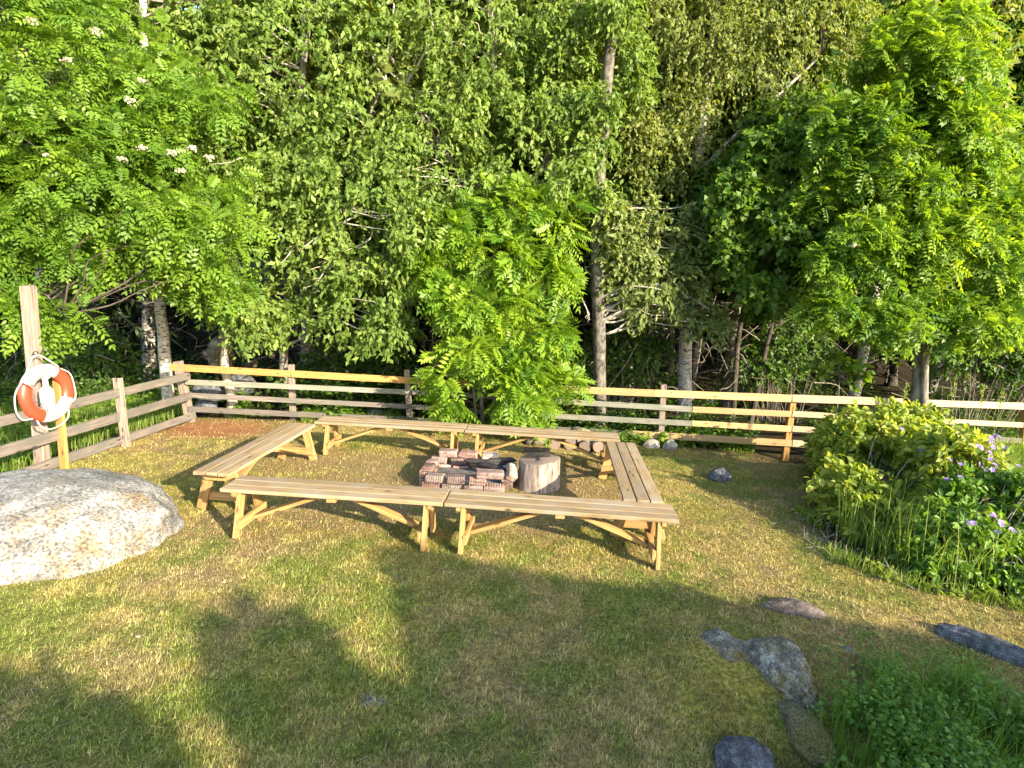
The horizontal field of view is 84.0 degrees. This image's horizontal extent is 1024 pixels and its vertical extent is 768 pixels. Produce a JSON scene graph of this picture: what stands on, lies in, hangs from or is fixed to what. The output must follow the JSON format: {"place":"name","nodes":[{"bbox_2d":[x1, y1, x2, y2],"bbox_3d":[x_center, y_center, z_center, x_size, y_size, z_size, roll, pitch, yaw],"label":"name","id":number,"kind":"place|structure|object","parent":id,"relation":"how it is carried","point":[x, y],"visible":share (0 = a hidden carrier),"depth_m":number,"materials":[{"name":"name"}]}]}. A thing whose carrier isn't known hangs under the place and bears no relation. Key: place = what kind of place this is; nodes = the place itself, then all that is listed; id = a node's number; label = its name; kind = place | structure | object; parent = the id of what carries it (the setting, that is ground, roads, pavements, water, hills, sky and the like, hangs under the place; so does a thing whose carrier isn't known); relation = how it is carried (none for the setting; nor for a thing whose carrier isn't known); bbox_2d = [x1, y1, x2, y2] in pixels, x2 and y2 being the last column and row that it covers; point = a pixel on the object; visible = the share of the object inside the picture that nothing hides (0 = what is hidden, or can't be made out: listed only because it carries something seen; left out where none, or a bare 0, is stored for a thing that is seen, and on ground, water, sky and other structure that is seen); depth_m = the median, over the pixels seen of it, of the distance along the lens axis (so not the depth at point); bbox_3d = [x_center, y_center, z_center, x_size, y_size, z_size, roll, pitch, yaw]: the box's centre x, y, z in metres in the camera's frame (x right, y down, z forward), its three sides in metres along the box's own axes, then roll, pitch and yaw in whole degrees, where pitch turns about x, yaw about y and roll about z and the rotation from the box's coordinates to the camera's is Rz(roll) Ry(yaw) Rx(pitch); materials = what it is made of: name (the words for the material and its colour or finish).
{"place":"outdoors","nodes":[
{"label":"outdoors","id":0,"kind":"place"},
{"bbox_2d":[0,376,220,471],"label":"tall grass","id":1,"kind":"structure","parent":0,"point":[143,421],"depth_m":8.69,"materials":[{"name":"plant"}]},
{"bbox_2d":[0,240,1023,767],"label":"ground","id":2,"kind":"structure","parent":0,"point":[702,648],"depth_m":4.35,"materials":[{"name":"plant"}]},
{"bbox_2d":[0,30,77,362],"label":"spruce tree","id":3,"kind":"object","parent":2,"relation":"on","point":[5,276],"visible":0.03,"depth_m":14.15,"materials":[{"name":"green plant"}]},
{"bbox_2d":[19,285,68,468],"bbox_3d":[-5.567,0.021,6.784,0.356,2.361,0.274,7,11,23],"label":"lifebuoy post","id":4,"kind":"object","parent":2,"relation":"on","point":[30,318],"visible":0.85,"depth_m":6.69,"materials":[{"name":"wood"}]},
{"bbox_2d":[14,355,75,429],"bbox_3d":[-5.433,0.099,6.588,0.181,0.872,0.812,3,10,2],"label":"lifebuoy","id":5,"kind":"object","parent":4,"relation":"hanging from","point":[30,408],"visible":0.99,"depth_m":6.56,"materials":[{"name":"white plastic"}]},
{"bbox_2d":[33,375,55,412],"bbox_3d":[-5.431,0.128,6.600,0.148,0.463,0.291,-1,10,-19],"label":"throw line bottle","id":6,"kind":"object","parent":5,"relation":"hanging from","point":[47,397],"visible":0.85,"depth_m":6.62,"materials":[{"name":"white plastic"}]},
{"bbox_2d":[73,8,90,374],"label":"slender tree","id":7,"kind":"object","parent":2,"relation":"on","point":[86,307],"visible":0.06,"depth_m":12.15,"materials":[{"name":"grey plant"}]},
{"bbox_2d":[0,468,184,584],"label":"boulder","id":8,"kind":"object","parent":2,"relation":"on","point":[58,524],"visible":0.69,"depth_m":4.85,"materials":[{"name":"stone"}]},
{"bbox_2d":[43,308,146,394],"bbox_3d":[-8.655,-0.649,11.563,2.673,1.762,1.270,6,10,20],"label":"shrub","id":9,"kind":"object","parent":2,"relation":"on","point":[86,360],"visible":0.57,"depth_m":11.29,"materials":[{"name":"green plant"}]},
{"bbox_2d":[0,372,196,469],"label":"rail fence","id":10,"kind":"object","parent":2,"relation":"on","point":[123,414],"visible":0.94,"depth_m":7.68,"materials":[{"name":"wood"}]},
{"bbox_2d":[0,9,200,373],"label":"spruce tree","id":11,"kind":"object","parent":2,"relation":"on","point":[130,308],"visible":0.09,"depth_m":13.52,"materials":[{"name":"green plant"}]},
{"bbox_2d":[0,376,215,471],"bbox_3d":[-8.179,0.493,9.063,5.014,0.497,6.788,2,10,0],"label":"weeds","id":12,"kind":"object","parent":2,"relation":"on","point":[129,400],"visible":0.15,"depth_m":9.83,"materials":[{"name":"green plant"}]},
{"bbox_2d":[0,0,242,379],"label":"birch tree","id":13,"kind":"object","parent":2,"relation":"on","point":[150,355],"visible":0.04,"depth_m":13.34,"materials":[{"name":"green plant"}]},
{"bbox_2d":[72,25,205,354],"bbox_3d":[-10.349,-6.437,15.649,4.248,11.323,4.145,6,10,20],"label":"birch tree","id":14,"kind":"object","parent":2,"relation":"on","point":[139,319],"visible":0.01,"depth_m":16.17,"materials":[{"name":"green plant"}]},
{"bbox_2d":[0,0,278,364],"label":"rowan tree","id":15,"kind":"object","parent":2,"relation":"on","point":[129,139],"visible":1,"depth_m":7.12,"materials":[{"name":"green plant"}]},
{"bbox_2d":[40,0,255,413],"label":"birch tree","id":16,"kind":"object","parent":2,"relation":"on","point":[140,7],"visible":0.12,"depth_m":9.53,"materials":[{"name":"green plant"}]},
{"bbox_2d":[115,168,232,341],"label":"spruce tree","id":17,"kind":"object","parent":2,"relation":"on","point":[181,334],"visible":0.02,"depth_m":19.10,"materials":[{"name":"green plant"}]},
{"bbox_2d":[194,399,217,413],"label":"rock","id":18,"kind":"object","parent":2,"relation":"on","point":[205,403],"visible":0.64,"depth_m":9.86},
{"bbox_2d":[191,385,225,402],"bbox_3d":[-5.400,0.138,10.158,0.583,0.414,0.392,2,10,0],"label":"rock","id":19,"kind":"object","parent":2,"relation":"on","point":[208,389],"visible":0.41,"depth_m":10.02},
{"bbox_2d":[207,336,235,374],"bbox_3d":[-5.979,-0.579,11.725,0.549,0.828,0.462,2,10,0],"label":"rock","id":20,"kind":"object","parent":2,"relation":"on","point":[212,356],"visible":0.53,"depth_m":11.54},
{"bbox_2d":[220,341,237,417],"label":"stunted tree","id":21,"kind":"object","parent":2,"relation":"on","point":[224,357],"visible":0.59,"depth_m":9.91,"materials":[{"name":"grey plant"}]},
{"bbox_2d":[202,314,276,367],"bbox_3d":[-6.211,-0.950,13.014,2.041,1.324,1.202,2,10,0],"label":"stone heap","id":22,"kind":"object","parent":2,"relation":"on","point":[244,365],"visible":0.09,"depth_m":12.81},
{"bbox_2d":[193,423,316,510],"bbox_3d":[-2.957,0.946,6.781,0.551,0.478,2.108,3,10,4],"label":"bench","id":23,"kind":"object","parent":2,"relation":"on","point":[242,460],"visible":0.95,"depth_m":6.34,"materials":[{"name":"brown wood"}]},
{"bbox_2d":[212,0,346,366],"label":"birch tree","id":24,"kind":"object","parent":2,"relation":"on","point":[303,350],"visible":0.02,"depth_m":12.80,"materials":[{"name":"green plant"}]},
{"bbox_2d":[148,0,449,406],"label":"birch tree","id":25,"kind":"object","parent":2,"relation":"on","point":[301,196],"visible":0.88,"depth_m":9.39,"materials":[{"name":"green plant"}]},
{"bbox_2d":[250,6,406,360],"bbox_3d":[-5.135,-8.082,15.868,4.684,15.012,4.173,3,10,3],"label":"spruce tree","id":26,"kind":"object","parent":2,"relation":"on","point":[316,312],"visible":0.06,"depth_m":16.36,"materials":[{"name":"green plant"}]},
{"bbox_2d":[220,475,449,551],"bbox_3d":[-1.675,1.229,5.465,2.108,0.478,0.551,3,10,3],"label":"bench","id":27,"kind":"object","parent":2,"relation":"on","point":[369,495],"visible":0.98,"depth_m":5.38,"materials":[{"name":"brown wood"}]},
{"bbox_2d":[295,339,422,403],"bbox_3d":[-3.136,-0.287,11.774,2.747,1.356,1.278,5,10,14],"label":"shrub","id":28,"kind":"object","parent":2,"relation":"on","point":[368,364],"visible":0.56,"depth_m":11.62,"materials":[{"name":"green plant"}]},
{"bbox_2d":[361,407,383,415],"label":"rock","id":29,"kind":"object","parent":2,"relation":"on","point":[369,411],"visible":0.39,"depth_m":10.47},
{"bbox_2d":[359,694,388,706],"bbox_3d":[-0.827,1.874,3.356,0.205,0.038,0.115,2,10,0],"label":"stone","id":30,"kind":"object","parent":2,"relation":"on","point":[381,701],"visible":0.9,"depth_m":3.34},
{"bbox_2d":[254,0,517,387],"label":"birch tree","id":31,"kind":"object","parent":2,"relation":"on","point":[374,76],"visible":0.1,"depth_m":10.16,"materials":[{"name":"green plant"}]},
{"bbox_2d":[314,415,467,461],"bbox_3d":[-1.698,0.777,8.068,2.108,0.478,0.551,3,10,4],"label":"bench","id":32,"kind":"object","parent":2,"relation":"on","point":[406,426],"visible":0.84,"depth_m":7.99,"materials":[{"name":"brown wood"}]},
{"bbox_2d":[352,189,504,366],"bbox_3d":[-1.967,-9.179,15.285,4.599,17.614,5.163,1,10,-10],"label":"spruce tree","id":33,"kind":"object","parent":2,"relation":"on","point":[426,327],"visible":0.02,"depth_m":15.47,"materials":[{"name":"green plant"}]},
{"bbox_2d":[419,471,469,491],"bbox_3d":[-0.789,1.166,6.648,0.589,0.259,0.015,3,-14,4],"label":"grill grate","id":34,"kind":"object","parent":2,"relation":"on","point":[424,482],"visible":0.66,"depth_m":6.65,"materials":[{"name":"metal"}]},
{"bbox_2d":[418,448,517,491],"bbox_3d":[-0.522,1.065,7.148,1.221,0.323,0.953,3,10,3],"label":"fire pit","id":35,"kind":"object","parent":2,"relation":"on","point":[461,467],"visible":0.83,"depth_m":6.90,"materials":[{"name":"brick"}]},
{"bbox_2d":[464,459,506,465],"bbox_3d":[-0.341,1.002,7.253,0.552,0.083,0.085,7,9,-7],"label":"charred log","id":36,"kind":"object","parent":35,"relation":"on","point":[473,461],"visible":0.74,"depth_m":7.21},
{"bbox_2d":[477,461,505,471],"bbox_3d":[-0.244,1.038,7.124,0.405,0.098,0.107,12,12,19],"label":"charred log","id":37,"kind":"object","parent":35,"relation":"in","point":[486,465],"visible":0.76,"depth_m":7.10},
{"bbox_2d":[485,457,516,462],"bbox_3d":[-0.141,0.990,7.335,0.464,0.098,0.098,3,8,-32],"label":"charred log","id":38,"kind":"object","parent":35,"relation":"in","point":[505,459],"visible":0.77,"depth_m":7.31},
{"bbox_2d":[411,0,559,334],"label":"birch tree","id":39,"kind":"object","parent":2,"relation":"on","point":[516,164],"visible":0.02,"depth_m":12.53,"materials":[{"name":"green plant"}]},
{"bbox_2d":[223,394,755,451],"bbox_3d":[-0.429,0.712,10.073,9.562,0.624,0.987,2,10,0],"label":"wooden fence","id":40,"kind":"object","parent":2,"relation":"on","point":[661,437],"visible":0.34,"depth_m":9.98,"materials":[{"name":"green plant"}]},
{"bbox_2d":[224,406,754,453],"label":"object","id":41,"kind":"structure","parent":2,"relation":"on","point":[310,420],"depth_m":10.00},
{"bbox_2d":[322,0,661,280],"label":"willow tree","id":42,"kind":"object","parent":2,"relation":"on","point":[504,101],"visible":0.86,"depth_m":9.44,"materials":[{"name":"green plant"}]},
{"bbox_2d":[389,170,598,447],"bbox_3d":[-0.340,-1.273,9.386,3.611,4.491,2.181,2,10,0],"label":"rowan tree","id":43,"kind":"object","parent":2,"relation":"on","point":[489,310],"visible":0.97,"depth_m":9.11,"materials":[{"name":"green plant"}]},
{"bbox_2d":[0,418,1020,767],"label":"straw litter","id":44,"kind":"object","parent":2,"relation":"on","point":[410,660],"visible":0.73,"depth_m":3.72,"materials":[{"name":"plant"}]},
{"bbox_2d":[0,326,1023,444],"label":"undergrowth","id":45,"kind":"object","parent":2,"relation":"on","point":[5,367],"visible":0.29,"depth_m":11.37,"materials":[{"name":"green plant"}]},
{"bbox_2d":[222,374,255,394],"bbox_3d":[-5.053,0.020,10.500,0.657,0.456,0.452,2,10,0],"label":"rock","id":46,"kind":"object","parent":45,"relation":"on","point":[239,378],"visible":0.34,"depth_m":10.36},
{"bbox_2d":[0,254,1023,424],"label":"brushwood","id":47,"kind":"object","parent":2,"relation":"on","point":[423,341],"visible":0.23,"depth_m":12.06,"materials":[{"name":"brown plant"}]},
{"bbox_2d":[524,438,547,444],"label":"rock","id":48,"kind":"object","parent":2,"relation":"on","point":[538,442],"visible":0.34,"depth_m":9.26,"materials":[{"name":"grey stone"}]},
{"bbox_2d":[516,454,559,493],"bbox_3d":[0.334,1.100,6.998,0.556,0.411,0.526,2,10,0],"label":"tree stump","id":49,"kind":"object","parent":2,"relation":"on","point":[540,474],"visible":0.96,"depth_m":6.82,"materials":[{"name":"brown wood"}]},
{"bbox_2d":[523,447,549,456],"bbox_3d":[0.306,0.844,7.057,0.332,0.098,0.133,2,10,-3],"label":"grill rack","id":50,"kind":"object","parent":49,"relation":"on","point":[526,450],"visible":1,"depth_m":7.03,"materials":[{"name":"black metal"}]},
{"bbox_2d":[485,21,591,365],"bbox_3d":[0.815,-8.405,16.331,4.250,16.222,4.771,9,12,32],"label":"spruce tree","id":51,"kind":"object","parent":2,"relation":"on","point":[534,236],"visible":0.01,"depth_m":16.54,"materials":[{"name":"green plant"}]},
{"bbox_2d":[465,424,619,462],"bbox_3d":[0.410,0.891,7.902,2.108,0.478,0.551,3,10,5],"label":"bench","id":52,"kind":"object","parent":2,"relation":"on","point":[527,433],"visible":0.8,"depth_m":7.81,"materials":[{"name":"brown wood"}]},
{"bbox_2d":[108,158,990,319],"bbox_3d":[0.357,-9.013,27.114,69.867,14.759,24.243,2,10,0],"label":"wood","id":53,"kind":"object","parent":2,"relation":"on","point":[263,276],"depth_m":32.26,"materials":[{"name":"green plant"}]},
{"bbox_2d":[444,489,678,570],"bbox_3d":[0.437,1.343,5.316,2.108,0.478,0.551,3,10,5],"label":"bench","id":54,"kind":"object","parent":2,"relation":"on","point":[658,516],"visible":1,"depth_m":5.23,"materials":[{"name":"brown wood"}]},
{"bbox_2d":[579,440,591,450],"bbox_3d":[1.227,0.997,9.404,0.201,0.200,0.424,4,10,11],"label":"firewood log","id":55,"kind":"object","parent":2,"relation":"on","point":[585,445],"visible":0.48,"depth_m":9.20,"materials":[{"name":"brown wood"}]},
{"bbox_2d":[511,0,666,396],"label":"spruce tree","id":56,"kind":"object","parent":2,"relation":"on","point":[587,298],"visible":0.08,"depth_m":13.60,"materials":[{"name":"green plant"}]},
{"bbox_2d":[169,360,1023,460],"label":"rail fence","id":57,"kind":"object","parent":2,"relation":"on","point":[786,442],"visible":0.57,"depth_m":9.70,"materials":[{"name":"wood"}]},
{"bbox_2d":[589,441,603,452],"bbox_3d":[1.364,0.979,9.352,0.191,0.190,0.424,1,10,-8],"label":"firewood log","id":58,"kind":"object","parent":2,"relation":"on","point":[597,446],"visible":0.46,"depth_m":9.15,"materials":[{"name":"beige wood"}]},
{"bbox_2d":[557,321,678,412],"bbox_3d":[2.183,-0.367,12.038,2.748,2.132,1.336,0,10,-11],"label":"shrub","id":59,"kind":"object","parent":2,"relation":"on","point":[625,352],"visible":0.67,"depth_m":11.86,"materials":[{"name":"green plant"}]},
{"bbox_2d":[598,441,664,539],"bbox_3d":[1.337,1.174,6.527,0.551,0.478,2.108,3,10,4],"label":"bench","id":60,"kind":"object","parent":2,"relation":"on","point":[629,470],"visible":0.82,"depth_m":6.16,"materials":[{"name":"brown wood"}]},
{"bbox_2d":[526,0,765,402],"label":"alder tree","id":61,"kind":"object","parent":2,"relation":"on","point":[610,176],"visible":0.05,"depth_m":11.24,"materials":[{"name":"green plant"}]},
{"bbox_2d":[643,439,659,448],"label":"rock","id":62,"kind":"object","parent":2,"relation":"on","point":[651,443],"visible":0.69,"depth_m":9.66,"materials":[{"name":"stone"}]},
{"bbox_2d":[578,16,738,428],"bbox_3d":[2.717,-3.614,9.970,2.920,9.288,1.809,2,10,0],"label":"aspen tree","id":63,"kind":"object","parent":2,"relation":"on","point":[626,234],"visible":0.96,"depth_m":9.95,"materials":[{"name":"green plant"}]},
{"bbox_2d":[662,439,677,450],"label":"rock","id":64,"kind":"object","parent":2,"relation":"on","point":[670,445],"visible":0.85,"depth_m":9.63,"materials":[{"name":"stone"}]},
{"bbox_2d":[642,255,734,387],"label":"alder tree","id":65,"kind":"object","parent":2,"relation":"on","point":[695,354],"depth_m":16.53,"materials":[{"name":"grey plant"}]},
{"bbox_2d":[664,17,727,375],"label":"alder tree","id":66,"kind":"object","parent":2,"relation":"on","point":[672,336],"depth_m":18.72,"materials":[{"name":"grey plant"}]},
{"bbox_2d":[647,291,750,354],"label":"spruce tree","id":67,"kind":"object","parent":2,"relation":"on","point":[677,330],"visible":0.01,"depth_m":22.66,"materials":[{"name":"green plant"}]},
{"bbox_2d":[707,467,731,481],"bbox_3d":[2.787,1.236,7.663,0.349,0.240,0.304,0,10,-11],"label":"rock","id":68,"kind":"object","parent":2,"relation":"on","point":[720,474],"visible":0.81,"depth_m":7.56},
{"bbox_2d":[699,628,751,663],"bbox_3d":[1.503,1.845,3.880,0.456,0.257,0.475,0,10,-14],"label":"rock","id":69,"kind":"object","parent":2,"relation":"on","point":[727,646],"visible":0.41,"depth_m":3.80,"materials":[{"name":"stone"}]},
{"bbox_2d":[713,735,775,767],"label":"rock","id":70,"kind":"object","parent":2,"relation":"on","point":[739,752],"visible":0.97,"depth_m":3.10,"materials":[{"name":"stone"}]},
{"bbox_2d":[607,0,903,418],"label":"birch tree","id":71,"kind":"object","parent":2,"relation":"on","point":[728,20],"visible":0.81,"depth_m":10.30,"materials":[{"name":"green plant"}]},
{"bbox_2d":[676,78,848,423],"bbox_3d":[4.719,-2.316,10.445,3.350,7.056,3.585,2,10,0],"label":"maple tree","id":72,"kind":"object","parent":2,"relation":"on","point":[758,177],"visible":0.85,"depth_m":9.28,"materials":[{"name":"green plant"}]},
{"bbox_2d":[697,3,838,394],"bbox_3d":[7.494,-6.173,15.609,4.370,13.037,3.893,-7,13,-43],"label":"spruce tree","id":73,"kind":"object","parent":2,"relation":"on","point":[756,330],"visible":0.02,"depth_m":16.29,"materials":[{"name":"green plant"}]},
{"bbox_2d":[717,314,835,423],"bbox_3d":[5.915,-0.356,12.687,2.652,2.487,1.390,2,10,0],"label":"shrub","id":74,"kind":"object","parent":2,"relation":"on","point":[778,363],"visible":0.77,"depth_m":12.38,"materials":[{"name":"green plant"}]},
{"bbox_2d":[764,303,788,420],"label":"slender tree","id":75,"kind":"object","parent":2,"relation":"on","point":[771,387],"visible":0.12,"depth_m":12.91,"materials":[{"name":"brown plant"}]},
{"bbox_2d":[741,636,819,711],"bbox_3d":[1.732,1.903,3.692,0.490,0.451,0.685,-1,10,-20],"label":"rock","id":76,"kind":"object","parent":2,"relation":"on","point":[783,668],"visible":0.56,"depth_m":3.54,"materials":[{"name":"stone"}]},
{"bbox_2d":[677,0,897,407],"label":"alder tree","id":77,"kind":"object","parent":2,"relation":"on","point":[723,284],"visible":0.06,"depth_m":11.34,"materials":[{"name":"green plant"}]},
{"bbox_2d":[759,597,829,618],"bbox_3d":[2.205,1.786,4.438,0.543,0.200,0.253,4,10,11],"label":"rock","id":78,"kind":"object","parent":2,"relation":"on","point":[797,607],"visible":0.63,"depth_m":4.39,"materials":[{"name":"grey stone"}]},
{"bbox_2d":[777,700,840,767],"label":"rock","id":79,"kind":"object","parent":2,"relation":"on","point":[803,744],"visible":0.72,"depth_m":3.21,"materials":[{"name":"stone"}]},
{"bbox_2d":[788,107,875,370],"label":"spruce tree","id":80,"kind":"object","parent":2,"relation":"on","point":[851,357],"visible":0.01,"depth_m":20.01,"materials":[{"name":"green plant"}]},
{"bbox_2d":[801,346,875,412],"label":"sapling","id":81,"kind":"object","parent":2,"relation":"on","point":[849,366],"visible":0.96,"depth_m":9.78,"materials":[{"name":"green plant"}]},
{"bbox_2d":[774,494,1006,602],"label":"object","id":82,"kind":"object","parent":2,"relation":"on","point":[940,589],"visible":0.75,"depth_m":5.69,"materials":[{"name":"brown plant"}]},
{"bbox_2d":[815,280,975,388],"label":"spruce tree","id":83,"kind":"object","parent":2,"relation":"on","point":[892,372],"visible":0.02,"depth_m":18.75,"materials":[{"name":"green plant"}]},
{"bbox_2d":[782,0,1023,410],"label":"rowan tree","id":84,"kind":"object","parent":2,"relation":"on","point":[953,215],"visible":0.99,"depth_m":8.10,"materials":[{"name":"green plant"}]},
{"bbox_2d":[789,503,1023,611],"bbox_3d":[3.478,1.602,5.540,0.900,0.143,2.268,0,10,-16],"label":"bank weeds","id":85,"kind":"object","parent":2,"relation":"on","point":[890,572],"visible":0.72,"depth_m":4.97,"materials":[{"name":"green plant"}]},
{"bbox_2d":[792,496,1023,611],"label":"dry grass","id":86,"kind":"structure","parent":2,"relation":"on","point":[833,552],"depth_m":5.11,"materials":[{"name":"plant"}]},
{"bbox_2d":[798,396,1018,554],"bbox_3d":[4.548,0.915,6.804,2.011,1.323,3.607,7,11,26],"label":"bush","id":87,"kind":"object","parent":2,"relation":"on","point":[859,445],"visible":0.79,"depth_m":6.34,"materials":[{"name":"green plant"}]},
{"bbox_2d":[804,627,1023,767],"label":"ground cover","id":88,"kind":"object","parent":2,"relation":"on","point":[952,755],"visible":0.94,"depth_m":3.22,"materials":[{"name":"green plant"}]},
{"bbox_2d":[806,619,1023,767],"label":"corner grass","id":89,"kind":"structure","parent":2,"relation":"on","point":[862,760],"depth_m":3.23,"materials":[{"name":"green plant"}]},
{"bbox_2d":[809,423,1023,593],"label":"bush grass","id":90,"kind":"object","parent":2,"relation":"on","point":[873,534],"visible":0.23,"depth_m":5.39,"materials":[{"name":"plant"}]},
{"bbox_2d":[825,0,1023,408],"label":"birch tree","id":91,"kind":"object","parent":2,"relation":"on","point":[1008,10],"visible":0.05,"depth_m":11.33,"materials":[{"name":"green plant"}]},
{"bbox_2d":[848,0,1023,399],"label":"alder tree","id":92,"kind":"object","parent":2,"relation":"on","point":[1019,75],"visible":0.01,"depth_m":14.11,"materials":[{"name":"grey plant"}]},
{"bbox_2d":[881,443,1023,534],"bbox_3d":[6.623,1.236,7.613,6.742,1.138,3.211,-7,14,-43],"label":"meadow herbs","id":93,"kind":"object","parent":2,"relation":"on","point":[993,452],"visible":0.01,"depth_m":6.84,"materials":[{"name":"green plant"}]},
{"bbox_2d":[882,0,1023,403],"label":"alder tree","id":94,"kind":"object","parent":2,"relation":"on","point":[1019,91],"visible":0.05,"depth_m":12.74,"materials":[{"name":"green plant"}]},
{"bbox_2d":[888,462,1023,599],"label":"bush","id":95,"kind":"object","parent":2,"relation":"on","point":[1013,481],"visible":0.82,"depth_m":5.18,"materials":[{"name":"green plant"}]},
{"bbox_2d":[909,301,1023,435],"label":"shrub","id":96,"kind":"object","parent":2,"relation":"on","point":[1015,360],"visible":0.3,"depth_m":11.29,"materials":[{"name":"green plant"}]},
{"bbox_2d":[934,623,1023,667],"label":"rock","id":97,"kind":"object","parent":2,"relation":"on","point":[1001,649],"visible":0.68,"depth_m":4.06,"materials":[{"name":"stone"}]},
{"bbox_2d":[975,444,994,504],"bbox_3d":[4.689,1.108,5.759,0.162,1.028,0.304,7,11,23],"label":"cranesbill","id":98,"kind":"object","parent":2,"relation":"on","point":[992,469],"visible":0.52,"depth_m":5.66,"materials":[{"name":"purple plant"}]},
{"bbox_2d":[966,512,1013,577],"bbox_3d":[4.123,1.438,4.943,0.331,0.676,0.272,8,12,31],"label":"cranesbill","id":99,"kind":"object","parent":2,"relation":"on","point":[973,523],"visible":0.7,"depth_m":4.91,"materials":[{"name":"purple plant"}]},
{"bbox_2d":[960,274,1023,395],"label":"spruce tree","id":100,"kind":"object","parent":2,"relation":"on","point":[988,383],"visible":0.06,"depth_m":14.80,"materials":[{"name":"green plant"}]},
{"bbox_2d":[986,434,1006,465],"bbox_3d":[5.021,1.043,5.986,0.180,1.029,0.229,11,13,40],"label":"cranesbill","id":101,"kind":"object","parent":2,"relation":"on","point":[992,437],"visible":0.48,"depth_m":5.96,"materials":[{"name":"purple plant"}]},
{"bbox_2d":[991,520,1023,593],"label":"cranesbill","id":102,"kind":"object","parent":2,"relation":"on","point":[1001,523],"visible":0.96,"depth_m":4.84,"materials":[{"name":"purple plant"}]},
{"bbox_2d":[878,430,1023,540],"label":"tall grass","id":103,"kind":"structure","parent":0,"point":[1013,448],"depth_m":6.76,"materials":[{"name":"plant"}]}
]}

